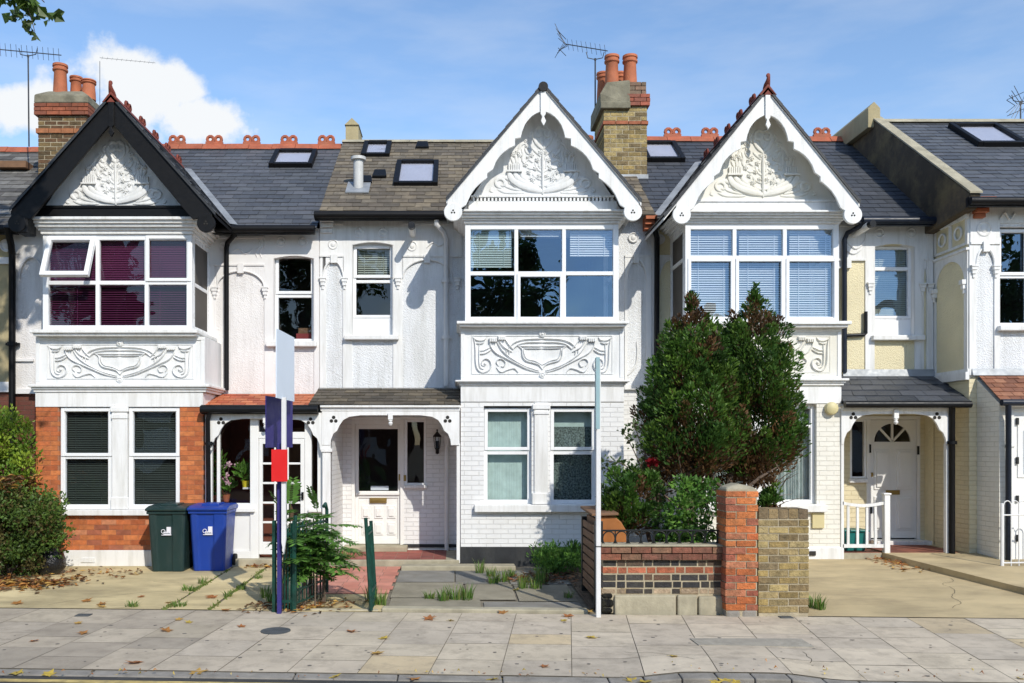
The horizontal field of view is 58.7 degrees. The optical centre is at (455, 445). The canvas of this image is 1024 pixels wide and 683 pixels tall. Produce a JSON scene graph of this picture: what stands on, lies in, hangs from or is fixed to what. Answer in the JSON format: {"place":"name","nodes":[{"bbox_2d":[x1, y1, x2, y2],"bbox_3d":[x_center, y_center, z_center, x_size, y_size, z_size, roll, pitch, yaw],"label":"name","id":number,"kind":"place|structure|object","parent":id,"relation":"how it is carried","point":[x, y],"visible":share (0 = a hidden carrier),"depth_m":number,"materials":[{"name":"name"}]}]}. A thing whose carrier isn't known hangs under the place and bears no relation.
{"place":"outdoors","nodes":[
{"label":"outdoors","id":0,"kind":"place"},
{"bbox_2d":[0,566,230,608],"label":"driveway","id":1,"kind":"structure","parent":0,"point":[128,584],"depth_m":11.95,"materials":[{"name":"concrete"}]},
{"bbox_2d":[0,403,44,494],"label":"shrub","id":2,"kind":"object","parent":1,"relation":"on","point":[19,453],"visible":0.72,"depth_m":13.73,"materials":[{"name":"green plant"}]},
{"bbox_2d":[33,544,65,575],"bbox_3d":[-5.907,1.650,13.220,0.439,0.500,0.426,0,0,0],"label":"bin bag","id":3,"kind":"object","parent":1,"relation":"on","point":[56,565],"visible":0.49,"depth_m":13.05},
{"bbox_2d":[125,599,137,606],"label":"grass tuft","id":4,"kind":"object","parent":1,"relation":"on","point":[132,604],"visible":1,"depth_m":10.79,"materials":[{"name":"green plant"}]},
{"bbox_2d":[145,502,195,571],"bbox_3d":[-4.259,1.369,13.686,0.607,1.002,0.745,0,0,0],"label":"wheelie bin","id":5,"kind":"object","parent":1,"relation":"on","point":[170,535],"visible":0.88,"depth_m":13.40,"materials":[{"name":"green plastic"}]},
{"bbox_2d":[179,583,201,590],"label":"grass tuft","id":6,"kind":"object","parent":1,"relation":"on","point":[187,587],"visible":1,"depth_m":11.92,"materials":[{"name":"green plant"}]},
{"bbox_2d":[187,502,237,570],"bbox_3d":[-3.664,1.368,13.746,0.607,1.002,0.745,0,0,0],"label":"wheelie bin","id":7,"kind":"object","parent":1,"relation":"on","point":[212,529],"visible":1,"depth_m":13.46,"materials":[{"name":"blue plastic"}]},
{"bbox_2d":[168,566,264,609],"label":"driveway","id":8,"kind":"structure","parent":0,"point":[232,578],"depth_m":12.01,"materials":[{"name":"concrete"}]},
{"bbox_2d":[169,600,186,607],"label":"grass tuft","id":9,"kind":"object","parent":8,"relation":"on","point":[179,604],"visible":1,"depth_m":10.81,"materials":[{"name":"green plant"}]},
{"bbox_2d":[160,568,265,609],"bbox_3d":[-3.144,1.883,12.103,0.651,0.095,3.004,0,0,0],"label":"moss","id":10,"kind":"object","parent":8,"relation":"on","point":[202,585],"visible":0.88,"depth_m":11.92,"materials":[{"name":"green plant"}]},
{"bbox_2d":[0,675,502,682],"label":"road","id":11,"kind":"structure","parent":0,"point":[171,679],"depth_m":7.78,"materials":[{"name":"asphalt"}]},
{"bbox_2d":[42,669,56,676],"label":"fallen leaf","id":12,"kind":"object","parent":11,"relation":"on","point":[49,673],"visible":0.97,"depth_m":7.94,"materials":[{"name":"yellow plant"}]},
{"bbox_2d":[0,679,261,682],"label":"yellow line","id":13,"kind":"object","parent":11,"relation":"on","point":[65,681],"visible":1,"depth_m":7.73,"materials":[{"name":"paint"}]},
{"bbox_2d":[0,669,925,682],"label":"kerb","id":14,"kind":"structure","parent":11,"relation":"on","point":[707,677],"depth_m":7.78,"materials":[{"name":"stone"}]},
{"bbox_2d":[212,567,315,610],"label":"driveway","id":15,"kind":"structure","parent":0,"point":[241,599],"depth_m":11.46,"materials":[{"name":"concrete"}]},
{"bbox_2d":[257,583,271,597],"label":"grass tuft","id":16,"kind":"object","parent":15,"relation":"on","point":[262,591],"visible":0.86,"depth_m":11.40,"materials":[{"name":"green plant"}]},
{"bbox_2d":[301,566,400,593],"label":"red tile path","id":17,"kind":"structure","parent":0,"point":[351,584],"depth_m":12.54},
{"bbox_2d":[28,669,929,682],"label":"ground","id":18,"kind":"structure","parent":0,"point":[515,676],"depth_m":8.79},
{"bbox_2d":[833,102,1023,560],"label":"terraced house","id":19,"kind":"structure","parent":18,"relation":"on","point":[962,180],"depth_m":14.17,"materials":[{"name":"white paint"}]},
{"bbox_2d":[997,229,1023,330],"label":"window","id":20,"kind":"structure","parent":19,"relation":"in","point":[1003,275],"depth_m":14.06,"materials":[{"name":"white glass"}]},
{"bbox_2d":[1006,86,1023,118],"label":"television aerial","id":21,"kind":"object","parent":19,"relation":"attached to","point":[1021,103],"visible":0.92,"depth_m":17.59,"materials":[{"name":"grey metal"}]},
{"bbox_2d":[1014,411,1023,558],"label":"door","id":22,"kind":"structure","parent":19,"relation":"in","point":[1018,415],"depth_m":13.44,"materials":[{"name":"white paint"}]},
{"bbox_2d":[389,571,582,607],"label":"garden paving","id":23,"kind":"structure","parent":0,"point":[410,588],"depth_m":11.77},
{"bbox_2d":[423,590,436,598],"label":"grass tuft","id":24,"kind":"object","parent":23,"relation":"on","point":[430,596],"visible":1,"depth_m":11.26,"materials":[{"name":"green plant"}]},
{"bbox_2d":[435,586,451,600],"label":"grass tuft","id":25,"kind":"object","parent":23,"relation":"on","point":[444,594],"visible":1,"depth_m":11.14,"materials":[{"name":"green plant"}]},
{"bbox_2d":[446,585,460,599],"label":"grass tuft","id":26,"kind":"object","parent":23,"relation":"on","point":[456,595],"visible":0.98,"depth_m":11.20,"materials":[{"name":"green plant"}]},
{"bbox_2d":[458,583,476,600],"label":"grass tuft","id":27,"kind":"object","parent":23,"relation":"on","point":[467,594],"visible":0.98,"depth_m":11.24,"materials":[{"name":"green plant"}]},
{"bbox_2d":[473,558,485,573],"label":"grass tuft","id":28,"kind":"object","parent":23,"relation":"on","point":[481,569],"visible":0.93,"depth_m":13.25,"materials":[{"name":"green plant"}]},
{"bbox_2d":[485,566,496,576],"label":"grass tuft","id":29,"kind":"object","parent":23,"relation":"on","point":[490,572],"visible":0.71,"depth_m":12.96,"materials":[{"name":"green plant"}]},
{"bbox_2d":[486,570,499,583],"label":"grass tuft","id":30,"kind":"object","parent":23,"relation":"on","point":[494,579],"visible":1,"depth_m":12.38,"materials":[{"name":"green plant"}]},
{"bbox_2d":[495,567,509,581],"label":"grass tuft","id":31,"kind":"object","parent":23,"relation":"on","point":[504,577],"visible":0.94,"depth_m":12.52,"materials":[{"name":"green plant"}]},
{"bbox_2d":[515,572,528,588],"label":"grass tuft","id":32,"kind":"object","parent":23,"relation":"on","point":[522,584],"visible":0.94,"depth_m":11.99,"materials":[{"name":"green plant"}]},
{"bbox_2d":[527,577,542,588],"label":"grass tuft","id":33,"kind":"object","parent":23,"relation":"on","point":[535,585],"visible":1,"depth_m":11.99,"materials":[{"name":"green plant"}]},
{"bbox_2d":[533,564,549,584],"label":"grass tuft","id":34,"kind":"object","parent":23,"relation":"on","point":[540,575],"visible":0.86,"depth_m":12.37,"materials":[{"name":"green plant"}]},
{"bbox_2d":[0,608,1023,682],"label":"pavement","id":35,"kind":"structure","parent":0,"point":[411,643],"depth_m":8.94,"materials":[{"name":"concrete"}]},
{"bbox_2d":[0,0,64,40],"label":"street tree","id":36,"kind":"object","parent":35,"relation":"on","point":[29,8],"visible":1,"depth_m":9.02,"materials":[{"name":"green plant"}]},
{"bbox_2d":[261,627,290,634],"bbox_3d":[-1.888,1.959,9.518,0.310,0.043,0.310,0,0,0],"label":"manhole cover","id":37,"kind":"object","parent":35,"relation":"on","point":[275,630],"visible":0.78,"depth_m":9.51,"materials":[{"name":"metal"}]},
{"bbox_2d":[265,328,293,613],"bbox_3d":[-2.045,0.338,10.606,0.282,3.264,1.113,0,0,0],"label":"sign post","id":38,"kind":"object","parent":35,"relation":"on","point":[279,421],"visible":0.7,"depth_m":10.38,"materials":[{"name":"metal"}]},
{"bbox_2d":[272,520,296,611],"bbox_3d":[-1.981,1.410,10.495,0.276,1.080,0.050,0,0,0],"label":"iron railing","id":39,"kind":"object","parent":35,"relation":"on","point":[292,533],"visible":0.77,"depth_m":10.47,"materials":[{"name":"green paint"}]},
{"bbox_2d":[49,579,960,662],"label":"pavement cracks","id":40,"kind":"object","parent":35,"relation":"on","point":[629,652],"visible":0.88,"depth_m":11.14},
{"bbox_2d":[3,617,1021,676],"bbox_3d":[0.252,1.954,9.069,12.338,0.062,2.334,0,0,3],"label":"chewing gum","id":41,"kind":"object","parent":35,"relation":"on","point":[496,652],"visible":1,"depth_m":8.90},
{"bbox_2d":[595,357,600,616],"bbox_3d":[1.590,0.501,10.102,0.074,2.938,0.251,0,0,4],"label":"sign post","id":42,"kind":"object","parent":35,"relation":"on","point":[598,467],"visible":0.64,"depth_m":10.17,"materials":[{"name":"grey"}]},
{"bbox_2d":[690,638,814,647],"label":"slab","id":43,"kind":"structure","parent":35,"relation":"on","point":[785,642],"depth_m":8.93,"materials":[{"name":"concrete"}]},
{"bbox_2d":[0,609,1023,682],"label":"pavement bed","id":44,"kind":"object","parent":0,"point":[791,673],"visible":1,"depth_m":8.12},
{"bbox_2d":[0,0,1023,146],"label":"sky","id":45,"kind":"structure","parent":0,"point":[270,70],"materials":[{"name":"blue"}]},
{"bbox_2d":[7,563,1023,618],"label":"front garden earth","id":46,"kind":"structure","parent":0,"point":[576,595],"depth_m":11.17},
{"bbox_2d":[0,147,38,531],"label":"terraced house","id":47,"kind":"structure","parent":46,"relation":"on","point":[18,170],"depth_m":15.65,"materials":[{"name":"white brick"}]},
{"bbox_2d":[0,44,61,146],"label":"television aerial","id":48,"kind":"object","parent":47,"relation":"attached to","point":[36,52],"visible":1,"depth_m":16.60,"materials":[{"name":"grey metal"}]},
{"bbox_2d":[0,480,75,576],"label":"hedge","id":49,"kind":"object","parent":46,"relation":"on","point":[22,544],"visible":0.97,"depth_m":12.83,"materials":[{"name":"green plant"}]},
{"bbox_2d":[0,474,47,492],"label":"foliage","id":50,"kind":"object","parent":49,"relation":"on","point":[17,478],"visible":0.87,"depth_m":13.00,"materials":[{"name":"green plant"}]},
{"bbox_2d":[0,62,362,566],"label":"terraced house","id":51,"kind":"structure","parent":46,"relation":"on","point":[159,292],"depth_m":14.10,"materials":[{"name":"white paint"}]},
{"bbox_2d":[50,247,73,324],"bbox_3d":[-6.331,-2.507,14.536,0.075,1.487,0.920,0,0,0],"label":"window blind","id":52,"kind":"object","parent":51,"relation":"in","point":[70,298],"depth_m":14.89,"materials":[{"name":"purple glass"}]},
{"bbox_2d":[61,407,111,508],"bbox_3d":[-5.704,0.201,14.081,0.803,1.572,0.138,0,0,0],"label":"window","id":53,"kind":"structure","parent":51,"relation":"in","point":[74,456],"depth_m":14.12,"materials":[{"name":"white glass"}]},
{"bbox_2d":[43,234,192,329],"bbox_3d":[-5.217,-2.520,14.051,2.303,1.514,0.138,0,0,0],"label":"window","id":54,"kind":"structure","parent":51,"relation":"in","point":[98,280],"depth_m":14.10,"materials":[{"name":"white glass"}]},
{"bbox_2d":[129,407,179,508],"bbox_3d":[-4.655,0.201,14.081,0.796,1.572,0.138,0,0,0],"label":"window","id":55,"kind":"structure","parent":51,"relation":"in","point":[143,456],"depth_m":14.12,"materials":[{"name":"white glass"}]},
{"bbox_2d":[193,236,208,334],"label":"window","id":56,"kind":"structure","parent":51,"relation":"in","point":[195,241],"depth_m":14.47,"materials":[{"name":"white glass"}]},
{"bbox_2d":[213,449,227,501],"bbox_3d":[-3.794,0.481,14.363,0.410,0.846,0.362,0,0,0],"label":"pot plant","id":57,"kind":"object","parent":51,"relation":"in","point":[215,475],"visible":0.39,"depth_m":14.32,"materials":[{"name":"green plant"}]},
{"bbox_2d":[216,461,237,501],"bbox_3d":[-3.642,0.573,14.501,0.416,0.652,0.318,0,0,0],"label":"pot plant","id":58,"kind":"object","parent":51,"relation":"in","point":[228,483],"visible":0.91,"depth_m":14.46,"materials":[{"name":"green plant"}]},
{"bbox_2d":[232,458,249,486],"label":"pot plant","id":59,"kind":"object","parent":51,"relation":"on","point":[242,468],"visible":0.82,"depth_m":14.31,"materials":[{"name":"green plant"}]},
{"bbox_2d":[259,438,304,553],"bbox_3d":[-2.696,0.793,14.061,0.706,1.797,0.118,0,0,0],"label":"door","id":60,"kind":"structure","parent":51,"relation":"in","point":[263,548],"depth_m":14.07,"materials":[{"name":"white paint"}]},
{"bbox_2d":[260,422,313,529],"bbox_3d":[-2.906,0.719,15.079,1.190,2.202,0.356,0,0,-42],"label":"inner door","id":61,"kind":"structure","parent":51,"relation":"in","point":[295,451],"depth_m":15.30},
{"bbox_2d":[266,257,316,346],"bbox_3d":[-2.700,-2.411,15.027,0.832,1.579,0.275,0,0,0],"label":"window","id":62,"kind":"structure","parent":51,"relation":"in","point":[278,294],"depth_m":15.07,"materials":[{"name":"white glass"}]},
{"bbox_2d":[283,594,387,611],"bbox_3d":[-1.430,1.914,11.050,1.140,0.022,1.100,0,0,0],"label":"path apron","id":63,"kind":"object","parent":46,"relation":"on","point":[362,604],"visible":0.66,"depth_m":10.98,"materials":[{"name":"concrete"}]},
{"bbox_2d":[293,502,328,603],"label":"iron gate","id":64,"kind":"structure","parent":63,"relation":"on","point":[326,520],"depth_m":11.02,"materials":[{"name":"green paint"}]},
{"bbox_2d":[266,477,365,606],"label":"leafy suckers","id":65,"kind":"object","parent":63,"relation":"on","point":[327,553],"visible":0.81,"depth_m":10.80,"materials":[{"name":"green plant"}]},
{"bbox_2d":[364,518,376,610],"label":"post","id":66,"kind":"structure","parent":63,"relation":"on","point":[370,560],"depth_m":10.63,"materials":[{"name":"green paint"}]},
{"bbox_2d":[362,584,381,601],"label":"grass tuft","id":67,"kind":"object","parent":63,"relation":"on","point":[367,593],"visible":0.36,"depth_m":11.03,"materials":[{"name":"green plant"}]},
{"bbox_2d":[374,588,387,605],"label":"grass tuft","id":68,"kind":"object","parent":63,"relation":"on","point":[381,600],"visible":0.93,"depth_m":10.88,"materials":[{"name":"green plant"}]},
{"bbox_2d":[297,564,587,613],"bbox_3d":[-0.240,1.916,12.147,3.520,0.208,3.506,0,0,0],"label":"stone edging","id":69,"kind":"object","parent":46,"relation":"on","point":[459,567],"visible":0.45,"depth_m":10.54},
{"bbox_2d":[308,81,659,566],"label":"terraced house","id":70,"kind":"structure","parent":46,"relation":"on","point":[484,304],"depth_m":14.65,"materials":[{"name":"white paint"}]},
{"bbox_2d":[344,244,398,339],"bbox_3d":[-1.385,-2.545,15.050,0.895,1.621,0.320,0,0,0],"label":"window","id":71,"kind":"structure","parent":70,"relation":"in","point":[364,250],"depth_m":15.09,"materials":[{"name":"white glass"}]},
{"bbox_2d":[355,424,405,543],"bbox_3d":[-1.265,0.654,15.333,0.863,2.028,0.105,0,0,0],"label":"door","id":72,"kind":"structure","parent":70,"relation":"in","point":[382,508],"depth_m":15.34,"materials":[{"name":"white paint"}]},
{"bbox_2d":[404,420,427,487],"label":"window","id":73,"kind":"structure","parent":70,"relation":"in","point":[407,485],"depth_m":15.29,"materials":[{"name":"white glass"}]},
{"bbox_2d":[433,429,440,453],"bbox_3d":[-0.309,-0.057,15.199,0.144,0.419,0.202,0,0,0],"label":"wall lantern","id":74,"kind":"object","parent":70,"relation":"attached to","point":[435,435],"depth_m":15.15,"materials":[{"name":"black paint"}]},
{"bbox_2d":[464,238,464,320],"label":"window","id":75,"kind":"structure","parent":70,"relation":"in","point":[464,238],"depth_m":14.91,"materials":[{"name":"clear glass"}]},
{"bbox_2d":[484,408,530,503],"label":"window","id":76,"kind":"structure","parent":70,"relation":"in","point":[507,431],"depth_m":14.24,"materials":[{"name":"white glass"}]},
{"bbox_2d":[465,224,618,320],"bbox_3d":[1.329,-2.659,14.051,2.368,1.528,0.138,0,0,0],"label":"window","id":77,"kind":"structure","parent":70,"relation":"in","point":[614,228],"depth_m":14.00,"materials":[{"name":"white glass"}]},
{"bbox_2d":[550,408,595,503],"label":"window","id":78,"kind":"structure","parent":70,"relation":"in","point":[572,449],"depth_m":14.24,"materials":[{"name":"white glass"}]},
{"bbox_2d":[603,231,611,316],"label":"window","id":79,"kind":"structure","parent":70,"relation":"in","point":[606,281],"depth_m":14.91,"materials":[{"name":"white glass"}]},
{"bbox_2d":[0,555,1023,677],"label":"leaf litter","id":80,"kind":"object","parent":46,"relation":"on","point":[35,583],"visible":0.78,"depth_m":12.36,"materials":[{"name":"brown plant"}]},
{"bbox_2d":[526,538,580,574],"bbox_3d":[1.486,1.644,13.267,0.906,0.556,0.918,0,0,0],"label":"weed clump","id":81,"kind":"object","parent":46,"relation":"on","point":[552,558],"visible":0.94,"depth_m":13.10,"materials":[{"name":"green plant"}]},
{"bbox_2d":[559,566,594,607],"bbox_3d":[2.730,1.823,12.295,2.340,0.154,3.390,0,0,0],"label":"garden bed","id":82,"kind":"object","parent":46,"relation":"on","point":[587,597],"visible":0.02,"depth_m":11.97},
{"bbox_2d":[580,506,625,609],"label":"brick wall","id":83,"kind":"structure","parent":82,"relation":"on","point":[609,521],"depth_m":10.97,"materials":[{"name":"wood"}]},
{"bbox_2d":[601,418,667,520],"bbox_3d":[2.246,0.308,11.604,0.877,1.314,0.577,0,0,0],"label":"rose bush","id":84,"kind":"object","parent":82,"relation":"on","point":[652,462],"visible":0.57,"depth_m":11.52,"materials":[{"name":"green plant"}]},
{"bbox_2d":[629,289,753,535],"bbox_3d":[3.098,-0.362,11.923,1.598,3.349,1.670,0,0,0],"label":"conifer tree","id":85,"kind":"object","parent":82,"relation":"on","point":[692,356],"visible":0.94,"depth_m":11.49,"materials":[{"name":"green plant"}]},
{"bbox_2d":[702,281,811,505],"bbox_3d":[3.971,-0.416,12.028,1.418,3.505,1.248,0,0,21],"label":"conifer tree","id":86,"kind":"object","parent":82,"relation":"on","point":[773,404],"visible":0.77,"depth_m":11.72,"materials":[{"name":"green plant"}]},
{"bbox_2d":[757,475,784,506],"bbox_3d":[3.882,1.067,11.203,0.336,1.402,0.360,0,0,43],"label":"shrub","id":87,"kind":"object","parent":82,"relation":"on","point":[768,496],"visible":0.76,"depth_m":11.15,"materials":[{"name":"green plant"}]},
{"bbox_2d":[601,542,722,614],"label":"brick wall","id":88,"kind":"structure","parent":46,"relation":"on","point":[661,578],"depth_m":10.38,"materials":[{"name":"brick"}]},
{"bbox_2d":[601,530,718,543],"bbox_3d":[2.386,1.073,10.470,1.427,0.198,0.021,0,0,0],"label":"iron railing","id":89,"kind":"object","parent":88,"relation":"on","point":[653,536],"visible":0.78,"depth_m":10.46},
{"bbox_2d":[649,473,723,542],"bbox_3d":[2.879,1.136,10.953,1.042,1.605,0.918,0,0,0],"label":"ivy shrub","id":90,"kind":"object","parent":46,"relation":"on","point":[679,520],"visible":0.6,"depth_m":10.85,"materials":[{"name":"green plant"}]},
{"bbox_2d":[716,483,757,616],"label":"brick pillar","id":91,"kind":"structure","parent":46,"relation":"on","point":[736,517],"depth_m":10.20,"materials":[{"name":"brick"}]},
{"bbox_2d":[590,53,972,558],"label":"terraced house","id":92,"kind":"structure","parent":46,"relation":"on","point":[823,239],"depth_m":14.68,"materials":[{"name":"white paint"}]},
{"bbox_2d":[555,24,607,106],"bbox_3d":[2.408,-7.050,17.311,1.033,2.073,0.396,0,0,19],"label":"television aerial","id":93,"kind":"object","parent":92,"relation":"on","point":[565,44],"visible":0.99,"depth_m":17.20,"materials":[{"name":"grey metal"}]},
{"bbox_2d":[670,226,683,320],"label":"window","id":94,"kind":"structure","parent":92,"relation":"in","point":[681,231],"depth_m":14.91,"materials":[{"name":"white glass"}]},
{"bbox_2d":[706,468,747,503],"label":"window","id":95,"kind":"structure","parent":92,"relation":"in","point":[721,468],"depth_m":14.23,"materials":[{"name":"glass"}]},
{"bbox_2d":[684,224,838,320],"bbox_3d":[4.724,-2.659,14.051,2.368,1.528,0.138,0,0,0],"label":"window","id":96,"kind":"structure","parent":92,"relation":"in","point":[734,260],"depth_m":14.09,"materials":[{"name":"white glass"}]},
{"bbox_2d":[772,405,813,503],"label":"window","id":97,"kind":"structure","parent":92,"relation":"in","point":[801,484],"depth_m":14.22,"materials":[{"name":"white glass"}]},
{"bbox_2d":[809,231,830,314],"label":"window","id":98,"kind":"structure","parent":92,"relation":"in","point":[821,231],"depth_m":14.91,"materials":[{"name":"white glass"}]},
{"bbox_2d":[848,420,867,482],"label":"window","id":99,"kind":"structure","parent":92,"relation":"in","point":[863,421],"depth_m":15.29,"materials":[{"name":"white glass"}]},
{"bbox_2d":[869,420,919,537],"bbox_3d":[7.380,0.570,15.322,0.841,1.994,0.105,0,0,0],"label":"door","id":100,"kind":"structure","parent":92,"relation":"in","point":[893,464],"depth_m":15.33,"materials":[{"name":"white paint"}]},
{"bbox_2d":[871,246,924,340],"bbox_3d":[7.278,-2.516,15.050,0.853,1.579,0.320,0,0,0],"label":"window","id":101,"kind":"structure","parent":92,"relation":"in","point":[882,253],"depth_m":15.19,"materials":[{"name":"white glass"}]},
{"bbox_2d":[757,507,808,616],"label":"brick wall","id":102,"kind":"structure","parent":46,"relation":"on","point":[783,563],"depth_m":10.21,"materials":[{"name":"brick"}]},
{"bbox_2d":[595,463,665,541],"bbox_3d":[2.204,0.786,11.280,0.986,1.159,0.761,0,0,0],"label":"shrub","id":103,"kind":"object","parent":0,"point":[620,500],"visible":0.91,"depth_m":11.20,"materials":[{"name":"green plant"}]},
{"bbox_2d":[844,553,881,558],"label":"porch floor","id":104,"kind":"structure","parent":0,"point":[859,555],"depth_m":14.00,"materials":[{"name":"stone"}]},
{"bbox_2d":[843,493,890,552],"bbox_3d":[6.329,1.228,14.005,0.737,0.983,0.120,0,0,0],"label":"balustrade","id":105,"kind":"object","parent":104,"relation":"on","point":[885,544],"visible":0.97,"depth_m":13.98,"materials":[{"name":"white paint"}]},
{"bbox_2d":[844,543,959,552],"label":"porch tiles","id":106,"kind":"object","parent":104,"relation":"on","point":[911,549],"visible":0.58,"depth_m":14.40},
{"bbox_2d":[844,528,869,550],"bbox_3d":[6.253,1.486,14.345,0.400,0.332,0.410,0,0,0],"label":"recycling box","id":107,"kind":"object","parent":106,"relation":"on","point":[853,536],"visible":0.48,"depth_m":14.18,"materials":[{"name":"teal plastic"}]},
{"bbox_2d":[720,559,1023,617],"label":"driveway","id":108,"kind":"structure","parent":0,"point":[859,587],"depth_m":11.41,"materials":[{"name":"brown concrete"}]},
{"bbox_2d":[808,592,822,608],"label":"grass tuft","id":109,"kind":"object","parent":108,"relation":"on","point":[811,602],"visible":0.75,"depth_m":10.62,"materials":[{"name":"green plant"}]},
{"bbox_2d":[812,597,826,609],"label":"grass tuft","id":110,"kind":"object","parent":108,"relation":"on","point":[819,605],"visible":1,"depth_m":10.52,"materials":[{"name":"green plant"}]},
{"bbox_2d":[866,545,1023,593],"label":"raised path","id":111,"kind":"structure","parent":0,"point":[981,569],"depth_m":12.85,"materials":[{"name":"brown concrete"}]},
{"bbox_2d":[1000,500,1023,565],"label":"white railing","id":112,"kind":"object","parent":111,"relation":"on","point":[1002,515],"visible":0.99,"depth_m":12.89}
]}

